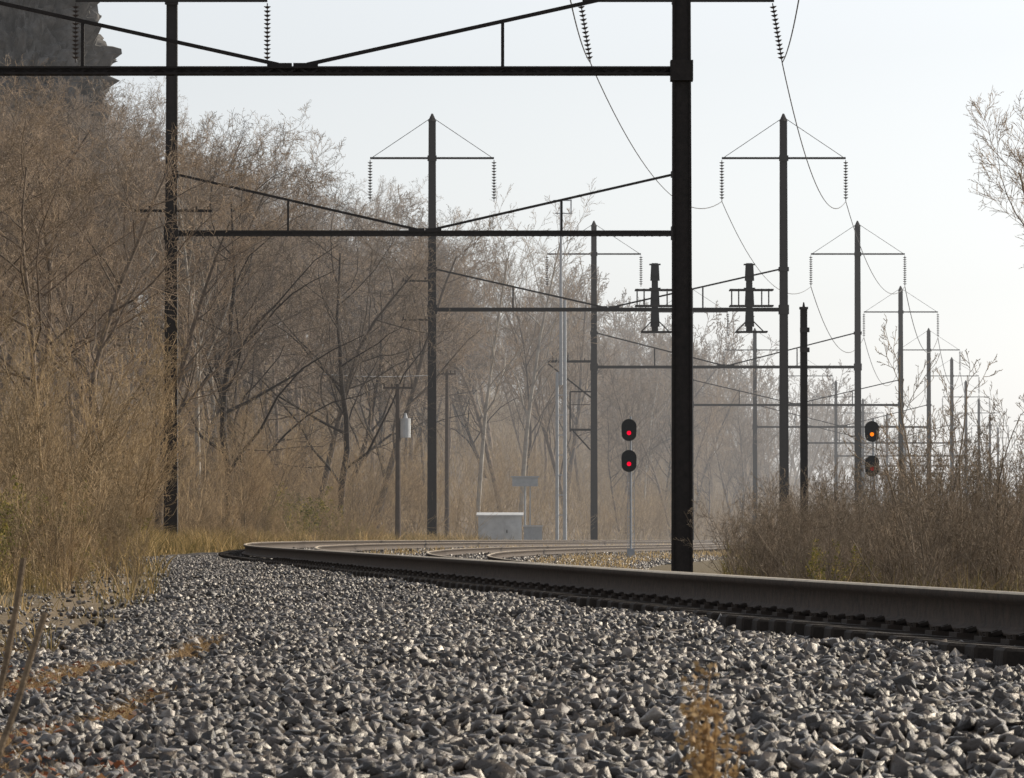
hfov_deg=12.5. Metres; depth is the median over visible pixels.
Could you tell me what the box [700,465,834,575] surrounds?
bare shrub
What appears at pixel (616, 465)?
bare tree
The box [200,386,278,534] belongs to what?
sapling
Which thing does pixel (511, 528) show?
door
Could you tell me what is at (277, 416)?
bare tree
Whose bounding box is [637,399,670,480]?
bare tree
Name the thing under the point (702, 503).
sapling
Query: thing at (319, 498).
sapling
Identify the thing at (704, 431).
bare tree
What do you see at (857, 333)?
catenary portal
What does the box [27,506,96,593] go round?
bare shrub
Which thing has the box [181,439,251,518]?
sapling
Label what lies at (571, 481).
sapling
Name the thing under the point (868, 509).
bare shrub
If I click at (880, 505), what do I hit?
bare shrub
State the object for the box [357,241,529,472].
bare tree
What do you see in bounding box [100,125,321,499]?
bare tree
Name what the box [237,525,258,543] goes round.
bare shrub
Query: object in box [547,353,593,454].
equipment rack
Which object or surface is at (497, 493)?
sapling
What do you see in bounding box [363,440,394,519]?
sapling
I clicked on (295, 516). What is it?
bare shrub
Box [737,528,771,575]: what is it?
bare shrub
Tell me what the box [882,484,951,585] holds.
bare shrub
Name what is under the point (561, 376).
radio mast
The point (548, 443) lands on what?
bare tree
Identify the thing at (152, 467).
sapling
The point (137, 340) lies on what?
bare tree
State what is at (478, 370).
bare tree
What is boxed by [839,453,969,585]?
bare shrub
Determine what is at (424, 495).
sapling
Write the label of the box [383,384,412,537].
utility pole
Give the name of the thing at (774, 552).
bare shrub
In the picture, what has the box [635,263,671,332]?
gantry signal
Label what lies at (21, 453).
sapling
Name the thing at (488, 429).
bare tree
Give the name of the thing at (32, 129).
bare tree
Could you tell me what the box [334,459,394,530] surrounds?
sapling
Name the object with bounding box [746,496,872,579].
bare shrub
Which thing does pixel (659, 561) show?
ballast
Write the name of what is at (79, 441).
sapling
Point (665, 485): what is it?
sapling
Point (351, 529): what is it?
bare shrub
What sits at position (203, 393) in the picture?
bare tree
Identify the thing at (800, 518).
bare shrub
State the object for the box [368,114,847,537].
catenary portal
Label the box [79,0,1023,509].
sky
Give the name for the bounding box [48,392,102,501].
sapling
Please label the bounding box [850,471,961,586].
bare shrub
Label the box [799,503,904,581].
bare shrub
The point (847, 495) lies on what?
sapling
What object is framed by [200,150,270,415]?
bare tree
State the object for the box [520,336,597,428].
bare tree
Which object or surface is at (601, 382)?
bare tree
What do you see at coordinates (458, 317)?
bare tree
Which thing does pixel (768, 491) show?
sapling
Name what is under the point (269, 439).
sapling
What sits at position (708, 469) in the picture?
bare tree
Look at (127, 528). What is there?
bare shrub
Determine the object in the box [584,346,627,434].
bare tree
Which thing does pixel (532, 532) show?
relay box
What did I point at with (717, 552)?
trackside weeds
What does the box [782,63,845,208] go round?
feeder wire
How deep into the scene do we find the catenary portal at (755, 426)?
511.05 m
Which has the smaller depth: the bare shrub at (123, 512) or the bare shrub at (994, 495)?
the bare shrub at (994, 495)
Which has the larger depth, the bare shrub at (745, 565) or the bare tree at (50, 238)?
the bare tree at (50, 238)
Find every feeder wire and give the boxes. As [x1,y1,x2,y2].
[570,0,590,62]
[590,63,721,208]
[722,202,809,293]
[782,0,798,62]
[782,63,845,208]
[811,287,863,352]
[846,203,903,293]
[864,339,897,385]
[905,288,937,352]
[938,339,959,385]
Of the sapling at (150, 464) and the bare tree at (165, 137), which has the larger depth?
the bare tree at (165, 137)
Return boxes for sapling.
[0,271,189,506]
[0,297,170,503]
[0,313,188,504]
[0,334,100,495]
[0,361,33,487]
[0,369,134,503]
[0,382,95,505]
[0,396,44,504]
[0,401,81,496]
[1,403,86,502]
[17,378,102,489]
[26,334,199,512]
[40,404,131,515]
[44,327,212,533]
[44,363,129,504]
[45,403,121,508]
[46,398,113,495]
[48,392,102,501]
[73,395,175,526]
[86,347,192,536]
[88,347,183,533]
[91,388,191,525]
[99,385,223,519]
[100,428,153,526]
[100,447,171,511]
[103,401,238,532]
[113,447,169,522]
[140,378,200,505]
[160,461,221,533]
[162,376,247,529]
[178,413,253,513]
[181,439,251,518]
[185,374,263,499]
[190,438,229,521]
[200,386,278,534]
[205,414,278,533]
[206,385,285,528]
[212,397,323,532]
[214,406,273,532]
[222,416,304,530]
[230,405,336,518]
[237,414,293,465]
[241,385,347,497]
[261,396,334,508]
[269,401,371,497]
[273,397,326,474]
[279,434,362,528]
[280,431,358,509]
[290,416,393,522]
[293,474,344,526]
[294,416,338,493]
[294,448,365,535]
[298,458,357,507]
[298,465,362,522]
[318,485,354,527]
[320,426,423,535]
[330,478,372,522]
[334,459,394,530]
[348,455,418,529]
[356,462,417,526]
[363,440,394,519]
[363,467,424,526]
[368,425,444,534]
[376,431,426,493]
[389,438,422,530]
[394,453,443,524]
[401,462,453,529]
[406,461,444,526]
[437,477,469,536]
[437,478,463,531]
[453,471,499,518]
[459,497,487,533]
[475,437,544,509]
[476,449,544,514]
[478,449,520,502]
[481,477,508,511]
[482,465,509,510]
[497,464,551,534]
[520,434,575,504]
[527,454,547,494]
[548,450,586,511]
[576,455,615,511]
[577,445,614,493]
[589,427,620,486]
[598,443,620,482]
[598,486,633,531]
[599,472,632,508]
[599,487,626,539]
[605,439,627,504]
[607,447,658,501]
[609,479,650,539]
[616,481,668,539]
[626,468,658,508]
[628,478,645,508]
[633,464,670,539]
[633,490,666,533]
[636,453,669,501]
[646,476,670,539]
[653,505,669,536]
[655,457,670,506]
[695,470,716,526]
[698,494,714,523]
[703,499,721,539]
[708,491,730,517]
[750,472,821,555]
[758,467,793,532]
[766,485,850,522]
[792,448,860,569]
[812,455,870,581]
[812,472,877,550]
[819,466,877,569]
[820,458,874,580]
[840,314,1009,587]
[853,414,924,583]
[860,461,909,582]
[861,377,958,582]
[861,456,900,574]
[875,422,937,584]
[885,387,986,586]
[890,454,957,499]
[891,422,935,526]
[898,415,1003,588]
[907,434,981,550]
[914,414,957,529]
[936,454,992,587]
[954,423,986,545]
[956,426,1022,522]
[960,398,1023,590]
[962,382,1023,517]
[968,394,1023,587]
[978,452,1018,485]
[1009,460,1023,531]
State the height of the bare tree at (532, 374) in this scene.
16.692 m
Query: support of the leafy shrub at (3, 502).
on the ground at (698, 567)
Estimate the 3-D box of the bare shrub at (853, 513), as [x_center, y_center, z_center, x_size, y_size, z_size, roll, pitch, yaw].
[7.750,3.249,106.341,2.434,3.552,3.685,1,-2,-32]
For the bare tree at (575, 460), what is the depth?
421.01 m
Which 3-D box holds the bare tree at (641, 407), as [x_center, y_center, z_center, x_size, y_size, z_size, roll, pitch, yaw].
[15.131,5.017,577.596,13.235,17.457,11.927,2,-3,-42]
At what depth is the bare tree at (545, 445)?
398.75 m
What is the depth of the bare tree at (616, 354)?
593.84 m
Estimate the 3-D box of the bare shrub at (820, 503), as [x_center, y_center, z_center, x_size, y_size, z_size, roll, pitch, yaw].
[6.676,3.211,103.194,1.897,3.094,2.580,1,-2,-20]
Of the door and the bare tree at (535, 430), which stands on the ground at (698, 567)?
the bare tree at (535, 430)
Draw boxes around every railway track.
[218,540,1023,668]
[426,543,893,584]
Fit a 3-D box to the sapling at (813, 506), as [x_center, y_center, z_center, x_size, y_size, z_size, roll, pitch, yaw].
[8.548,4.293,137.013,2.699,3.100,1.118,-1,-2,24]
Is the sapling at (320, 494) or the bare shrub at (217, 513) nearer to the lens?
the bare shrub at (217, 513)
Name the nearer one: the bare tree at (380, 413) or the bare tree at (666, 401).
the bare tree at (380, 413)
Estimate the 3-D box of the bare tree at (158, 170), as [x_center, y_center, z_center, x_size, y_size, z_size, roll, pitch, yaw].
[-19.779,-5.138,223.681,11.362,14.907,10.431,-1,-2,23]
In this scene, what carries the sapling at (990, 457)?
on the ground at (698, 567)
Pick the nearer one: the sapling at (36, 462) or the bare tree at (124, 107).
the sapling at (36, 462)
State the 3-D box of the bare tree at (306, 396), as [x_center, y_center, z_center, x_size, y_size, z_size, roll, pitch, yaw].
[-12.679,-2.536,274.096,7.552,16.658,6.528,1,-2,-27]
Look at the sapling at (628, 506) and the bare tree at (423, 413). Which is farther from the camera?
the sapling at (628, 506)
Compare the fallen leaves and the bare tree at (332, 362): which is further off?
the bare tree at (332, 362)
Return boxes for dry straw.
[0,634,226,777]
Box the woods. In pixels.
[340,184,931,520]
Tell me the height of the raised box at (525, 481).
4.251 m
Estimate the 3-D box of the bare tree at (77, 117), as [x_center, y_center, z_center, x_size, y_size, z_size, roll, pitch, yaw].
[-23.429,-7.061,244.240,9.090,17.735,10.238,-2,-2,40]
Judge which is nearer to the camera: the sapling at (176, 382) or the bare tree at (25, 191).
the sapling at (176, 382)
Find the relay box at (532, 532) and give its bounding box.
[523,525,542,539]
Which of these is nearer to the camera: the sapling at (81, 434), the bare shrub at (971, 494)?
the bare shrub at (971, 494)
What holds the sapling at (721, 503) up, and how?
on the ground at (698, 567)
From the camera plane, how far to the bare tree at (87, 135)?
211.41 m
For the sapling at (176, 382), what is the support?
on the ground at (698, 567)
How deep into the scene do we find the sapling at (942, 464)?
138.14 m
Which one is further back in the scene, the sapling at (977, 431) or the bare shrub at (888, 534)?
the sapling at (977, 431)
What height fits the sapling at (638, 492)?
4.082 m
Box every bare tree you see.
[0,57,13,122]
[0,57,104,330]
[0,57,153,422]
[0,59,97,417]
[0,76,116,344]
[0,76,161,419]
[0,81,113,486]
[0,86,41,185]
[0,87,66,208]
[0,87,170,425]
[0,89,101,374]
[0,90,31,267]
[0,95,121,368]
[0,95,142,448]
[0,96,117,450]
[0,99,114,409]
[0,99,240,478]
[0,105,38,230]
[0,110,163,371]
[0,112,287,476]
[0,124,121,365]
[0,128,162,470]
[0,131,99,468]
[0,133,111,355]
[0,148,95,435]
[0,165,136,506]
[1,93,156,414]
[1,118,81,409]
[2,113,95,374]
[3,105,79,360]
[4,86,113,295]
[7,133,212,406]
[9,77,95,332]
[34,84,103,318]
[38,83,159,378]
[43,155,155,435]
[52,139,311,499]
[54,131,149,385]
[57,150,215,466]
[58,76,209,324]
[65,79,164,352]
[66,96,163,358]
[70,105,198,310]
[72,89,184,319]
[78,132,154,363]
[88,153,188,479]
[93,118,230,457]
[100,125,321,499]
[101,107,397,527]
[104,85,150,156]
[105,95,164,286]
[110,100,321,414]
[114,118,211,302]
[115,115,300,431]
[117,107,219,318]
[120,128,271,507]
[123,112,246,391]
[124,170,300,531]
[127,157,289,427]
[130,137,356,470]
[134,99,262,505]
[134,148,197,315]
[138,108,208,242]
[138,155,286,436]
[141,200,391,514]
[150,175,367,472]
[161,157,324,402]
[178,178,305,428]
[189,126,283,375]
[190,123,311,469]
[191,175,461,516]
[193,148,298,408]
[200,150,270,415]
[201,214,317,431]
[203,132,283,345]
[204,218,399,488]
[205,198,384,463]
[207,124,340,441]
[216,147,305,395]
[223,190,357,478]
[226,210,353,482]
[228,163,342,367]
[232,252,385,450]
[238,159,393,442]
[242,192,341,411]
[249,166,329,378]
[252,166,347,394]
[254,181,361,349]
[258,178,323,388]
[258,178,404,429]
[261,179,366,412]
[266,236,436,461]
[275,211,465,500]
[279,236,489,500]
[280,181,346,306]
[296,168,369,399]
[298,188,377,314]
[299,193,382,406]
[300,175,407,372]
[306,194,408,378]
[310,182,409,345]
[314,212,489,480]
[315,251,472,441]
[318,213,511,530]
[326,176,461,349]
[328,259,451,429]
[333,214,500,436]
[346,238,482,410]
[350,194,483,431]
[351,207,481,452]
[352,237,464,442]
[355,227,460,351]
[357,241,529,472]
[363,217,494,451]
[372,255,507,477]
[372,268,529,511]
[386,210,475,332]
[386,263,482,493]
[397,260,491,461]
[400,212,519,406]
[404,251,490,449]
[418,275,487,466]
[419,283,547,478]
[421,248,518,454]
[424,251,491,420]
[448,283,508,435]
[458,183,552,536]
[459,247,582,463]
[459,306,510,410]
[460,250,511,397]
[464,295,537,456]
[469,275,603,525]
[472,177,606,526]
[473,236,579,475]
[474,284,598,494]
[474,293,540,397]
[477,250,584,475]
[491,318,558,409]
[497,278,589,430]
[507,265,635,500]
[509,258,607,430]
[511,268,623,429]
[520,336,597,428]
[531,363,605,478]
[541,293,614,437]
[541,329,617,462]
[543,320,655,499]
[559,337,639,478]
[562,374,653,505]
[574,335,629,468]
[575,317,671,471]
[576,362,661,523]
[578,332,670,539]
[578,359,695,537]
[581,332,656,450]
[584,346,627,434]
[585,384,658,531]
[597,319,635,408]
[597,323,659,477]
[597,354,666,500]
[599,359,669,482]
[602,369,670,456]
[615,326,753,494]
[621,330,667,471]
[623,340,671,496]
[625,356,744,488]
[634,349,669,488]
[634,374,720,505]
[635,345,669,480]
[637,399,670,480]
[643,327,703,475]
[652,340,743,499]
[654,409,733,532]
[657,395,717,517]
[664,354,738,481]
[667,377,731,475]
[668,410,728,510]
[693,394,758,537]
[694,369,766,519]
[694,383,771,532]
[702,395,778,510]
[709,400,777,491]
[710,411,799,523]
[715,423,799,505]
[721,402,778,489]
[722,410,790,521]
[726,423,770,514]
[737,419,765,490]
[741,396,799,482]
[964,86,1023,268]
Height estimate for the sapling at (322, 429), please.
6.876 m
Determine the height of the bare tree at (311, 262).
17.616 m
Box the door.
[505,522,518,539]
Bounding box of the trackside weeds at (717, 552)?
[364,542,743,571]
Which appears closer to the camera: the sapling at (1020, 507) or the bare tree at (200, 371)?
the sapling at (1020, 507)
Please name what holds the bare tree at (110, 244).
on the ground at (698, 567)
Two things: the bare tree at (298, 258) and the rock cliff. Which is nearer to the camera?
the bare tree at (298, 258)
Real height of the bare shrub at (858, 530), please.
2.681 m
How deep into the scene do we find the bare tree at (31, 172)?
221.71 m
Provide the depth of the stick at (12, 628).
9.38 m
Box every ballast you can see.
[0,553,1023,777]
[253,545,734,569]
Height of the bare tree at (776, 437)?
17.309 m
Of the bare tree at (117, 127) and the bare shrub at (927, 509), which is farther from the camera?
the bare tree at (117, 127)
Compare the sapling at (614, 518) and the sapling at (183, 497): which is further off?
the sapling at (614, 518)
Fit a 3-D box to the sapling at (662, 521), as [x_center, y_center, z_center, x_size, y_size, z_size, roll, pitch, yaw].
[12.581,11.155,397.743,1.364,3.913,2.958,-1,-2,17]
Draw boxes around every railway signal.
[621,417,636,556]
[865,419,878,504]
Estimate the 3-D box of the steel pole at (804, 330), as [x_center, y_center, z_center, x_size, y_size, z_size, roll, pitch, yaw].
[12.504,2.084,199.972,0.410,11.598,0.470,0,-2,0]
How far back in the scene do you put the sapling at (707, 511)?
490.42 m
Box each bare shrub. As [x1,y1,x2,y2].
[0,434,92,591]
[0,447,124,570]
[0,448,33,562]
[0,474,83,585]
[2,431,125,591]
[15,460,94,535]
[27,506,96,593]
[48,443,154,577]
[75,453,148,573]
[84,490,139,536]
[87,505,154,591]
[94,493,141,532]
[103,507,136,555]
[187,495,250,541]
[192,491,233,532]
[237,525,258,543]
[240,518,257,542]
[250,494,295,536]
[272,507,307,539]
[306,514,336,540]
[306,524,336,540]
[327,508,364,540]
[675,479,762,574]
[690,468,829,576]
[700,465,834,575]
[705,513,789,572]
[706,498,802,577]
[714,514,752,569]
[714,519,770,575]
[715,513,763,569]
[722,496,798,577]
[732,537,772,575]
[733,490,823,577]
[736,479,822,577]
[736,500,773,562]
[737,478,818,574]
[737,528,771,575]
[739,483,880,573]
[741,515,806,575]
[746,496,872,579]
[749,518,796,576]
[753,486,829,555]
[754,478,886,579]
[754,491,821,577]
[760,471,873,578]
[760,485,868,574]
[762,465,868,574]
[764,483,886,579]
[770,484,864,580]
[773,500,865,580]
[779,503,846,580]
[784,500,851,578]
[791,461,910,582]
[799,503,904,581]
[802,412,1007,586]
[807,479,900,580]
[809,455,923,581]
[811,465,896,564]
[819,467,940,584]
[822,455,992,581]
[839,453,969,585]
[841,507,897,583]
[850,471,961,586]
[856,467,1009,576]
[864,444,1020,585]
[870,500,948,585]
[874,444,1014,586]
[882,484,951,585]
[894,460,1013,589]
[895,437,1011,588]
[898,458,1017,587]
[900,470,1023,588]
[904,452,1023,591]
[906,484,1015,587]
[908,446,1023,591]
[909,502,976,587]
[922,460,1023,591]
[938,441,1023,590]
[949,475,1023,590]
[965,443,1023,589]
[967,466,1023,591]
[971,476,1023,591]
[977,485,1023,591]
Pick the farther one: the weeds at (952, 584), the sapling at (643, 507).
the sapling at (643, 507)
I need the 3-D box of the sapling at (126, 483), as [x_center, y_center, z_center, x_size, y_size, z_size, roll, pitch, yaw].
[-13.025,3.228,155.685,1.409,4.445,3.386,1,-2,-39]
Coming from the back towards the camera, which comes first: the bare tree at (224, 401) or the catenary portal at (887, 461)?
the catenary portal at (887, 461)
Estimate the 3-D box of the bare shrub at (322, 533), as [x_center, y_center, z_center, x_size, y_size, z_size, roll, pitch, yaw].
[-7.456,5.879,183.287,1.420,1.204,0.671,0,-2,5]
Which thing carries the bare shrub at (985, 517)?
on the ground at (698, 567)
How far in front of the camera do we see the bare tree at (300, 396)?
290.55 m
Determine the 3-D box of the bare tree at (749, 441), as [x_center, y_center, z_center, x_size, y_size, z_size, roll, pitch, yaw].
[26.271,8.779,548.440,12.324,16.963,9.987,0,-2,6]
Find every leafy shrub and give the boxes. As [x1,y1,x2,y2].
[0,475,67,582]
[0,489,48,580]
[0,493,35,513]
[0,494,32,586]
[6,509,54,575]
[40,537,86,581]
[73,523,106,576]
[114,513,156,543]
[262,481,332,536]
[289,494,331,534]
[297,499,344,537]
[723,544,749,574]
[734,547,756,575]
[783,554,811,578]
[806,538,861,581]
[843,556,867,582]
[859,548,897,583]
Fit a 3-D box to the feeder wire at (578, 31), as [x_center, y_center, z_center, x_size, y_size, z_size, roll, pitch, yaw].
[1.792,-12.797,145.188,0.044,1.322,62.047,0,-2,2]
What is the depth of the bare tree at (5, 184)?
180.75 m
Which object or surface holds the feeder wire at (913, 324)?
attached to the catenary portal at (900, 311)
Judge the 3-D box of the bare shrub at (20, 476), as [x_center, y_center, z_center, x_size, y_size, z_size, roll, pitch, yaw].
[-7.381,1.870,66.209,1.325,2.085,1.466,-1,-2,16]
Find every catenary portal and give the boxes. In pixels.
[0,0,692,571]
[72,0,784,563]
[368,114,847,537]
[545,221,906,539]
[653,286,938,539]
[723,328,960,525]
[778,357,979,490]
[812,380,989,510]
[841,398,1000,502]
[877,414,1008,500]
[888,427,1014,495]
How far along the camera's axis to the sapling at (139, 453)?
145.09 m
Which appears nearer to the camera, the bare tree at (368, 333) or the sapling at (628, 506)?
the bare tree at (368, 333)
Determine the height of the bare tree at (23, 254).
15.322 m
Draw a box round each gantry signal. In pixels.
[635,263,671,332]
[729,263,773,332]
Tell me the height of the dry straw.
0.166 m
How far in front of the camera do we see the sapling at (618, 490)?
425.01 m
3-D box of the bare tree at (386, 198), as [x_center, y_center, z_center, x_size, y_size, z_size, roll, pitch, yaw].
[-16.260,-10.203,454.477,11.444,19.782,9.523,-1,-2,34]
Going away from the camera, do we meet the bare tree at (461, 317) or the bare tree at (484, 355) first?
the bare tree at (461, 317)
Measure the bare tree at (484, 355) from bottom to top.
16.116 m
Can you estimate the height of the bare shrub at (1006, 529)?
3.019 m
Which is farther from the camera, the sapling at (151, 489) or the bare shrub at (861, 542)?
the sapling at (151, 489)
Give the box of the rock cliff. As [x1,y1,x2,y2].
[0,0,121,289]
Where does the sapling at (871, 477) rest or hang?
on the ground at (698, 567)
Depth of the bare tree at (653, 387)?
559.79 m
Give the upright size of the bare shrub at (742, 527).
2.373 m
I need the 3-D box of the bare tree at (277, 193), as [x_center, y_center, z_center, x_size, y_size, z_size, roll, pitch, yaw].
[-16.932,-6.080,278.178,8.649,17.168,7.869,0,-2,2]
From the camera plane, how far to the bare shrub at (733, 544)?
125.88 m
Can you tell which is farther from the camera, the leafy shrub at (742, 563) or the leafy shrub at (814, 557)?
the leafy shrub at (742, 563)
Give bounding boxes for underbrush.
[0,300,871,539]
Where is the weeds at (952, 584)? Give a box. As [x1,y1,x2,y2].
[710,553,1023,591]
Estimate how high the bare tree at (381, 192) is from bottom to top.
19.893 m
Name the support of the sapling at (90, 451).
on the ground at (698, 567)
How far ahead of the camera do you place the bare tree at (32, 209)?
240.06 m
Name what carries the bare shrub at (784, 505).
on the ground at (698, 567)
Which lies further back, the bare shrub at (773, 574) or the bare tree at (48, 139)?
the bare tree at (48, 139)
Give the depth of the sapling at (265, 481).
198.62 m
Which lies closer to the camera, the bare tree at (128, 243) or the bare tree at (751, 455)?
the bare tree at (128, 243)
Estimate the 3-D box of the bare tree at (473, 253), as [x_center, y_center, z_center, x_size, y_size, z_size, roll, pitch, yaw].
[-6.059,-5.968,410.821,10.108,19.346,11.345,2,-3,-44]
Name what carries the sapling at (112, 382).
on the ground at (698, 567)
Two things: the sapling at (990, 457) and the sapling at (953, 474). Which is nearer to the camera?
the sapling at (953, 474)
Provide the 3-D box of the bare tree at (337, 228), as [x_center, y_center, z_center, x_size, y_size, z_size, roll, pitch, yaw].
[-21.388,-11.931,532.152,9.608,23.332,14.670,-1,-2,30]
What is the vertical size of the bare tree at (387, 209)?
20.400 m
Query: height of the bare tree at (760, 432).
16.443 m
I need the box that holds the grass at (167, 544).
[0,496,514,657]
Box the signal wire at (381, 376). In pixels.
[320,373,427,376]
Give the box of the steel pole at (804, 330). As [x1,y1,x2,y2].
[799,302,809,516]
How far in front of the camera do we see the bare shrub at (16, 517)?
59.02 m
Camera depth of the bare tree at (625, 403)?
395.36 m
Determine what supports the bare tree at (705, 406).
on the ground at (698, 567)
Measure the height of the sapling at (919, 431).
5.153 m
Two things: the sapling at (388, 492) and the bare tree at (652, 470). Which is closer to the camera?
the sapling at (388, 492)
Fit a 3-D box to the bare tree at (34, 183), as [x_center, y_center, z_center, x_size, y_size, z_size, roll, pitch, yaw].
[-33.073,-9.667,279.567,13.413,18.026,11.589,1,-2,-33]
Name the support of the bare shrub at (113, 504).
on the ground at (698, 567)
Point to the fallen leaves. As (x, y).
(117, 763)
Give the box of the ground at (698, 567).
[0,319,995,774]
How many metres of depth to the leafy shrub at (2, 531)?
56.32 m
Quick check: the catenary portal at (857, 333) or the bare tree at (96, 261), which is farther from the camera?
the catenary portal at (857, 333)
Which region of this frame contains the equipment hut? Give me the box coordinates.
[476,512,522,539]
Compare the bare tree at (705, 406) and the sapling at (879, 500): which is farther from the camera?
the bare tree at (705, 406)
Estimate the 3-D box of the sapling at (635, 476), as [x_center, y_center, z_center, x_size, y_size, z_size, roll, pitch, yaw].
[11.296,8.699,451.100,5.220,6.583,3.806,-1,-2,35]
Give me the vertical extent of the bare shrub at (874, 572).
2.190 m
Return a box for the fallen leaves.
[0,660,174,777]
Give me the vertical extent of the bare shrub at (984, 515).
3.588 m
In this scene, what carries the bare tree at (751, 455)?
on the ground at (698, 567)
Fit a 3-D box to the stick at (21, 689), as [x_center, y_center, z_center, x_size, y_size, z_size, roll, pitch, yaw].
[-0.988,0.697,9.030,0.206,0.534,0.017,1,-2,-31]
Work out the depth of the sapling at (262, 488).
196.42 m
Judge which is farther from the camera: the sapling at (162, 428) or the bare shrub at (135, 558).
the sapling at (162, 428)
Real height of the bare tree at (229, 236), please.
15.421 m
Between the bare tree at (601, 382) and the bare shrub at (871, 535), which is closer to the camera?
the bare shrub at (871, 535)
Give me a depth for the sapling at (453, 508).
280.59 m
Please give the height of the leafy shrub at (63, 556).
0.794 m
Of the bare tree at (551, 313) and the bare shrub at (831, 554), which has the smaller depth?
the bare shrub at (831, 554)
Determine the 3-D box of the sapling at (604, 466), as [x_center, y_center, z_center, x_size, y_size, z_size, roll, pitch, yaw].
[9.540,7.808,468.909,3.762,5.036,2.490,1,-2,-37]
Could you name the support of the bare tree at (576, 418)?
on the ground at (698, 567)
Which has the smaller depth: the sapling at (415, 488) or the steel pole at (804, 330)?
the steel pole at (804, 330)
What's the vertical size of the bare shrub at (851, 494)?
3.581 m
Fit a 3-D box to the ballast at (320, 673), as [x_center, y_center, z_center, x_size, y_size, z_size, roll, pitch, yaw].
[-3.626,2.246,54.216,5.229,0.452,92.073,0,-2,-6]
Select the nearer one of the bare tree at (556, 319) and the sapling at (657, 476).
the sapling at (657, 476)
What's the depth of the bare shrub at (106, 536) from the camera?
62.97 m
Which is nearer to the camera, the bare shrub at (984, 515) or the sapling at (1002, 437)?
the bare shrub at (984, 515)
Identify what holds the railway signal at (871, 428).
on the ground at (698, 567)
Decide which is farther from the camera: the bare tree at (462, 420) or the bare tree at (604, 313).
the bare tree at (604, 313)
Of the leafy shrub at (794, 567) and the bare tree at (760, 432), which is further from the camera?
the bare tree at (760, 432)
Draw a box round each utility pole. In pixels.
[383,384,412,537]
[438,369,455,536]
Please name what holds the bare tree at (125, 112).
on the ground at (698, 567)
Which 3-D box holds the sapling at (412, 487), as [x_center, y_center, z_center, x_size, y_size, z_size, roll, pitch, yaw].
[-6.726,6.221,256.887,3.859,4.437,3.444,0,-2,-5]
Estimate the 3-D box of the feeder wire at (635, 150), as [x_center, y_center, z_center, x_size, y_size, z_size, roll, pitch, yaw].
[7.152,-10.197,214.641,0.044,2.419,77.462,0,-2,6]
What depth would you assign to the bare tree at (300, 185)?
255.53 m
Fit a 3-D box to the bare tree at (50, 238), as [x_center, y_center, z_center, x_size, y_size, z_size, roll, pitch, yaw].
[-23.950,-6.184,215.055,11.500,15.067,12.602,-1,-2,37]
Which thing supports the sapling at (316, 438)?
on the ground at (698, 567)
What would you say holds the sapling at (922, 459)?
on the ground at (698, 567)
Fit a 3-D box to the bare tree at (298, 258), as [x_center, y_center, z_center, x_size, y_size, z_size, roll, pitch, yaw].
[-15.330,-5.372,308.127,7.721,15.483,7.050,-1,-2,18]
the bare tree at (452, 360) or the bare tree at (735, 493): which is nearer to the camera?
the bare tree at (452, 360)
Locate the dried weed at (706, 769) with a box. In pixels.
[674,661,753,777]
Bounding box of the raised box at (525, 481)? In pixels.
[511,476,538,524]
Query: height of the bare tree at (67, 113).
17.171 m
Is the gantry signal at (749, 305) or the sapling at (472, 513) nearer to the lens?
the gantry signal at (749, 305)
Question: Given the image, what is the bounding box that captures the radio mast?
[553,199,571,539]
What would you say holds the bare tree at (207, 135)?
on the ground at (698, 567)
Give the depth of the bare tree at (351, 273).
391.70 m
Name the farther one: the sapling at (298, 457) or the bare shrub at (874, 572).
the sapling at (298, 457)
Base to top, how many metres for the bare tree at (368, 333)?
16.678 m
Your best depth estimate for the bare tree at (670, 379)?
520.14 m
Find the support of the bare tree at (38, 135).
on the ground at (698, 567)
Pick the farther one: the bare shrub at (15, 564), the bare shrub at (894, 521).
the bare shrub at (894, 521)
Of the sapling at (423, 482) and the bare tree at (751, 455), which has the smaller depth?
the sapling at (423, 482)
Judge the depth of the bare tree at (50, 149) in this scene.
249.20 m
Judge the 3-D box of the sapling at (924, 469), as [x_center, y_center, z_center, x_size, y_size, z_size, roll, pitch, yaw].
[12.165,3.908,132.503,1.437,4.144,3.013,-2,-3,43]
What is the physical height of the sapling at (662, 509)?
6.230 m
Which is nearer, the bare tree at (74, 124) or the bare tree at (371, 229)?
the bare tree at (74, 124)
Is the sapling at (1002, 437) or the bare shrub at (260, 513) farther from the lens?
the bare shrub at (260, 513)
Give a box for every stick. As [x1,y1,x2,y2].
[0,558,26,700]
[0,612,47,762]
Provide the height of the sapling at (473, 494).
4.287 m
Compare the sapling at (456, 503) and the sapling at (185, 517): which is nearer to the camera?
the sapling at (185, 517)
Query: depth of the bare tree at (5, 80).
269.75 m
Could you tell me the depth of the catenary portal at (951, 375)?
596.00 m
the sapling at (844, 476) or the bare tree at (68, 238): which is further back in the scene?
the bare tree at (68, 238)
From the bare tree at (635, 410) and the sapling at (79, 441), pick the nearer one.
the sapling at (79, 441)
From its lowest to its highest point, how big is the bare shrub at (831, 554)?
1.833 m
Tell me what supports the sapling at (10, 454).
on the ground at (698, 567)
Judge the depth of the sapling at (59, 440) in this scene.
154.14 m
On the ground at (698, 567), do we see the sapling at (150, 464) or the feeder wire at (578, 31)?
the sapling at (150, 464)
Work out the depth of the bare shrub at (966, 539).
89.20 m
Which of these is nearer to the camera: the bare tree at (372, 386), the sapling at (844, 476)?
the sapling at (844, 476)
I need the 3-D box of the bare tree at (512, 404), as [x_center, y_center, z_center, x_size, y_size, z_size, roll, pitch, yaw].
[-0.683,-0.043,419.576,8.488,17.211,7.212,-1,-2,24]
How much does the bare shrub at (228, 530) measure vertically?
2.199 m
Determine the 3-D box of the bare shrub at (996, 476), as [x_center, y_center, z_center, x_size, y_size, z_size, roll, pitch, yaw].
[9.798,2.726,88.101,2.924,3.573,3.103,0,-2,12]

